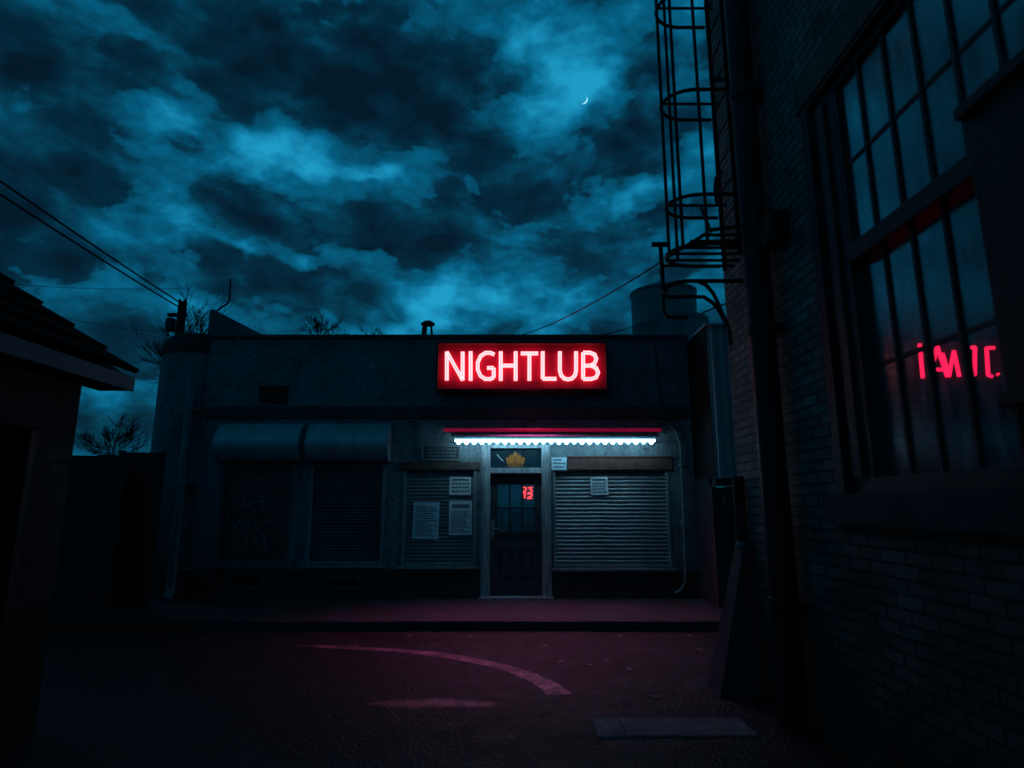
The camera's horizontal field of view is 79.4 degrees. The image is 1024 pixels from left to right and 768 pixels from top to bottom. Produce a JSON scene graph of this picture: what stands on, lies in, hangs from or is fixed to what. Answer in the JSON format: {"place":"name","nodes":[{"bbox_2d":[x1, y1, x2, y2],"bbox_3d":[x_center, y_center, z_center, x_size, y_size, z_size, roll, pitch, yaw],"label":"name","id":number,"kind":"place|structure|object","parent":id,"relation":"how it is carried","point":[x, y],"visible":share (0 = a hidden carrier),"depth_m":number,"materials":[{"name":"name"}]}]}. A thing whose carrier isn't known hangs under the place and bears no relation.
{"place":"outdoors","nodes":[
{"label":"outdoors","id":0,"kind":"place"},
{"bbox_2d":[0,272,139,750],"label":"garage house","id":1,"kind":"structure","parent":0,"point":[52,363],"depth_m":4.49,"materials":[{"name":"brick"}]},
{"bbox_2d":[0,426,37,685],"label":"garage door","id":2,"kind":"structure","parent":1,"relation":"in","point":[18,447],"depth_m":4.37,"materials":[{"name":"paint"}]},
{"bbox_2d":[14,284,182,288],"bbox_3d":[-20.942,-4.831,29.482,9.824,0.959,0.024,5,-12,-24],"label":"overhead cable","id":3,"kind":"object","parent":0,"point":[86,288],"visible":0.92,"depth_m":29.61,"materials":[{"name":"rubber"}]},
{"bbox_2d":[0,0,725,487],"label":"sky","id":4,"kind":"structure","parent":0,"point":[394,166],"materials":[{"name":"blue"}]},
{"bbox_2d":[50,542,728,619],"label":"pavement","id":5,"kind":"structure","parent":0,"point":[378,609],"depth_m":9.21,"materials":[{"name":"grey concrete"}]},
{"bbox_2d":[150,310,700,598],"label":"nightclub building","id":6,"kind":"structure","parent":5,"relation":"on","point":[311,474],"depth_m":10.69,"materials":[{"name":"concrete"}]},
{"bbox_2d":[162,374,203,600],"bbox_3d":[-5.581,1.714,10.507,0.242,3.800,0.360,0,-11,0],"label":"drainpipe","id":7,"kind":"object","parent":6,"relation":"attached to","point":[181,485],"visible":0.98,"depth_m":10.43,"materials":[{"name":"black metal"}]},
{"bbox_2d":[216,279,230,310],"bbox_3d":[-5.566,-1.524,11.815,0.326,1.026,0.040,0,-11,0],"label":"aerial","id":8,"kind":"object","parent":6,"relation":"on","point":[224,305],"visible":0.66,"depth_m":11.83,"materials":[{"name":"black metal"}]},
{"bbox_2d":[412,502,439,538],"bbox_3d":[-1.475,2.339,10.581,0.457,0.628,0.010,0,-11,0],"label":"poster","id":9,"kind":"object","parent":6,"relation":"attached to","point":[425,520],"visible":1,"depth_m":10.58,"materials":[{"name":"white paper"}]},
{"bbox_2d":[421,320,434,333],"bbox_3d":[-1.613,-0.882,11.790,0.280,0.688,0.280,0,-11,0],"label":"roof cowl","id":10,"kind":"object","parent":6,"relation":"on","point":[425,324],"visible":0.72,"depth_m":11.79,"materials":[{"name":"black metal"}]},
{"bbox_2d":[422,445,460,460],"bbox_3d":[-1.228,1.200,10.740,0.670,0.268,0.020,0,-11,0],"label":"plaque","id":11,"kind":"object","parent":6,"relation":"attached to","point":[441,452],"visible":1,"depth_m":10.74,"materials":[{"name":"grey metal"}]},
{"bbox_2d":[449,477,470,494],"bbox_3d":[-0.897,1.767,10.693,0.377,0.313,0.010,0,-11,0],"label":"poster","id":12,"kind":"object","parent":6,"relation":"attached to","point":[459,485],"visible":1,"depth_m":10.69,"materials":[{"name":"paper"}]},
{"bbox_2d":[449,501,471,534],"bbox_3d":[-0.884,2.298,10.589,0.401,0.575,0.010,0,-11,0],"label":"poster","id":13,"kind":"object","parent":6,"relation":"attached to","point":[460,517],"visible":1,"depth_m":10.59,"materials":[{"name":"paper"}]},
{"bbox_2d":[490,474,541,594],"bbox_3d":[0.068,2.557,10.547,0.881,2.023,0.137,0,-11,0],"label":"door","id":14,"kind":"structure","parent":6,"relation":"in","point":[515,558],"depth_m":10.52,"materials":[{"name":"black paint"}]},
{"bbox_2d":[435,342,608,392],"bbox_3d":[0.175,-0.294,10.930,3.011,0.879,0.258,0,-11,0],"label":"neon sign","id":15,"kind":"object","parent":6,"relation":"attached to","point":[521,367],"visible":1,"depth_m":10.89,"materials":[{"name":"glass"}]},
{"bbox_2d":[523,487,532,498],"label":"neon digits","id":16,"kind":"object","parent":6,"relation":"attached to","point":[529,493],"visible":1,"depth_m":10.70,"materials":[{"name":"red glass"}]},
{"bbox_2d":[444,428,660,431],"bbox_3d":[0.699,0.810,10.728,3.744,0.057,0.227,0,-11,0],"label":"red strip","id":17,"kind":"object","parent":6,"relation":"attached to","point":[552,429],"visible":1,"depth_m":10.62,"materials":[{"name":"red plastic"}]},
{"bbox_2d":[451,434,660,443],"bbox_3d":[0.740,0.953,10.613,3.538,0.196,0.399,0,-11,0],"label":"strip light","id":18,"kind":"object","parent":6,"relation":"attached to","point":[558,441],"visible":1,"depth_m":10.46,"materials":[{"name":"white plastic"}]},
{"bbox_2d":[551,457,566,469],"bbox_3d":[0.815,1.382,10.697,0.260,0.216,0.010,0,-11,0],"label":"notice","id":19,"kind":"object","parent":6,"relation":"attached to","point":[558,463],"visible":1,"depth_m":10.69,"materials":[{"name":"white paper"}]},
{"bbox_2d":[590,477,608,494],"bbox_3d":[1.512,1.767,10.691,0.311,0.316,0.010,0,-11,0],"label":"notice","id":20,"kind":"object","parent":6,"relation":"attached to","point":[599,485],"visible":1,"depth_m":10.69,"materials":[{"name":"paper"}]},
{"bbox_2d":[630,282,708,336],"bbox_3d":[3.580,-1.089,13.971,1.730,2.216,1.640,0,-11,0],"label":"roof tank","id":21,"kind":"object","parent":6,"relation":"on","point":[648,317],"visible":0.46,"depth_m":13.44,"materials":[{"name":"plastic"}]},
{"bbox_2d":[660,420,686,593],"bbox_3d":[2.781,2.066,10.558,0.377,2.922,0.077,0,-11,0],"label":"conduit","id":22,"kind":"object","parent":6,"relation":"attached to","point":[681,465],"visible":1,"depth_m":10.53,"materials":[{"name":"grey metal"}]},
{"bbox_2d":[687,323,736,485],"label":"clad annexe","id":23,"kind":"structure","parent":6,"relation":"attached to","point":[713,442],"depth_m":10.10,"materials":[{"name":"black paint"}]},
{"bbox_2d":[0,631,861,767],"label":"road","id":24,"kind":"structure","parent":0,"point":[191,699],"depth_m":5.23,"materials":[{"name":"grey asphalt"}]},
{"bbox_2d":[291,644,570,694],"bbox_3d":[-0.910,2.985,6.667,3.723,0.001,0.752,-7,-13,33],"label":"road marking","id":25,"kind":"object","parent":24,"relation":"on","point":[547,686],"visible":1,"depth_m":6.49,"materials":[{"name":"paint"}]},
{"bbox_2d":[694,478,735,607],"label":"plank gate","id":26,"kind":"structure","parent":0,"point":[715,519],"depth_m":9.70,"materials":[{"name":"wood"}]},
{"bbox_2d":[708,0,1023,767],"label":"brick building","id":27,"kind":"structure","parent":0,"point":[906,490],"depth_m":4.20,"materials":[{"name":"brick"}]},
{"bbox_2d":[651,242,742,345],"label":"gooseneck pipes","id":28,"kind":"object","parent":27,"relation":"attached to","point":[717,306],"visible":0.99,"depth_m":5.99,"materials":[{"name":"black metal"}]},
{"bbox_2d":[654,0,746,270],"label":"caged ladder","id":29,"kind":"object","parent":27,"relation":"attached to","point":[723,244],"visible":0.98,"depth_m":6.00,"materials":[{"name":"black metal"}]},
{"bbox_2d":[525,263,658,333],"bbox_3d":[0.732,-1.151,10.274,0.018,1.542,8.411,2,-11,-10],"label":"overhead cable","id":30,"kind":"object","parent":29,"relation":"attached to","point":[655,265],"visible":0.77,"depth_m":7.69,"materials":[{"name":"rubber"}]},
{"bbox_2d":[707,542,767,696],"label":"wall buttress","id":31,"kind":"structure","parent":27,"relation":"attached to","point":[737,667],"depth_m":5.55,"materials":[{"name":"concrete"}]},
{"bbox_2d":[732,476,747,541],"bbox_3d":[2.175,1.191,5.891,0.110,0.610,0.110,0,-11,0],"label":"standpipe","id":32,"kind":"object","parent":31,"relation":"on","point":[741,532],"visible":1,"depth_m":5.85,"materials":[{"name":"black metal"}]},
{"bbox_2d":[723,0,809,735],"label":"black downpipe","id":33,"kind":"object","parent":27,"relation":"attached to","point":[786,605],"visible":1,"depth_m":5.00,"materials":[{"name":"metal"}]},
{"bbox_2d":[752,207,789,249],"bbox_3d":[2.116,-1.292,5.084,0.262,0.368,0.240,0,-11,0],"label":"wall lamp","id":34,"kind":"object","parent":27,"relation":"attached to","point":[774,228],"visible":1,"depth_m":4.99,"materials":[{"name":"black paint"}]},
{"bbox_2d":[800,0,1023,493],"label":"window","id":35,"kind":"structure","parent":27,"relation":"in","point":[852,248],"depth_m":3.92,"materials":[{"name":"paint"}]},
{"bbox_2d":[882,50,999,380],"bbox_3d":[3.188,-1.350,4.660,0.581,2.696,0.050,0,-11,0],"label":"sign","id":36,"kind":"object","parent":27,"relation":"in","point":[946,369],"depth_m":4.42,"materials":[{"name":"red"}]},
{"bbox_2d":[953,47,1023,411],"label":"shutter","id":37,"kind":"object","parent":27,"relation":"attached to","point":[989,112],"depth_m":2.59,"materials":[{"name":"black paint"}]},
{"bbox_3d":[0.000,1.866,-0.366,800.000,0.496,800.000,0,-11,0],"label":"ground","id":38,"kind":"structure","parent":0,"visible":0},
{"bbox_2d":[51,454,126,611],"bbox_3d":[-6.882,2.260,9.284,1.916,2.400,0.090,0,-11,0],"label":"board fence","id":39,"kind":"object","parent":38,"relation":"on","point":[85,567],"visible":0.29,"depth_m":9.24,"materials":[{"name":"brown wood"}]},
{"bbox_2d":[75,413,150,454],"bbox_3d":[-9.599,2.642,14.771,1.720,4.005,1.176,0,-11,0],"label":"bare tree","id":40,"kind":"object","parent":38,"relation":"on","point":[126,434],"visible":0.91,"depth_m":15.00,"materials":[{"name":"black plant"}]},
{"bbox_2d":[109,450,165,607],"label":"steel gate","id":41,"kind":"structure","parent":38,"relation":"on","point":[134,563],"depth_m":9.54,"materials":[{"name":"metal"}]},
{"bbox_2d":[164,299,187,334],"bbox_3d":[-7.926,1.145,14.042,0.470,6.461,0.240,0,-11,0],"label":"utility pole","id":42,"kind":"object","parent":38,"relation":"on","point":[178,323],"visible":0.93,"depth_m":14.50,"materials":[{"name":"black wood"}]},
{"bbox_2d":[0,180,178,301],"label":"overhead cable","id":43,"kind":"object","parent":42,"relation":"attached to","point":[49,215],"visible":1,"depth_m":10.64,"materials":[{"name":"rubber"}]},
{"bbox_2d":[0,193,178,306],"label":"overhead cable","id":44,"kind":"object","parent":42,"relation":"attached to","point":[46,224],"visible":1,"depth_m":10.65,"materials":[{"name":"rubber"}]},
{"bbox_2d":[66,318,166,331],"bbox_3d":[-18.483,-2.819,29.087,6.040,0.399,0.024,10,-15,-41],"label":"overhead cable","id":45,"kind":"object","parent":42,"relation":"attached to","point":[115,327],"visible":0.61,"depth_m":28.89,"materials":[{"name":"rubber"}]},
{"bbox_2d":[129,277,231,389],"bbox_3d":[-9.115,1.050,17.302,3.151,8.102,1.900,0,-11,0],"label":"bare tree","id":46,"kind":"object","parent":38,"relation":"on","point":[189,326],"visible":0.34,"depth_m":17.56,"materials":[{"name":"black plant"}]},
{"bbox_2d":[300,308,349,333],"bbox_3d":[-6.001,1.478,18.989,1.720,7.912,0.928,0,-11,0],"label":"bare tree","id":47,"kind":"object","parent":38,"relation":"on","point":[320,326],"visible":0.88,"depth_m":19.67,"materials":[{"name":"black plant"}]},
{"bbox_2d":[358,325,387,333],"bbox_3d":[-4.917,1.822,21.044,1.288,8.027,0.651,2,-11,-8],"label":"bare tree","id":48,"kind":"object","parent":38,"relation":"on","point":[361,328],"visible":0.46,"depth_m":21.65,"materials":[{"name":"brown plant"}]},
{"bbox_2d":[48,619,719,630],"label":"kerb","id":49,"kind":"structure","parent":38,"relation":"on","point":[399,625],"depth_m":8.25,"materials":[{"name":"concrete"}]},
{"bbox_2d":[592,717,757,737],"bbox_3d":[1.205,2.595,4.647,1.150,0.036,0.400,0,-11,0],"label":"concrete apron","id":50,"kind":"object","parent":38,"relation":"on","point":[685,727],"visible":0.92,"depth_m":4.62,"materials":[{"name":"grey concrete"}]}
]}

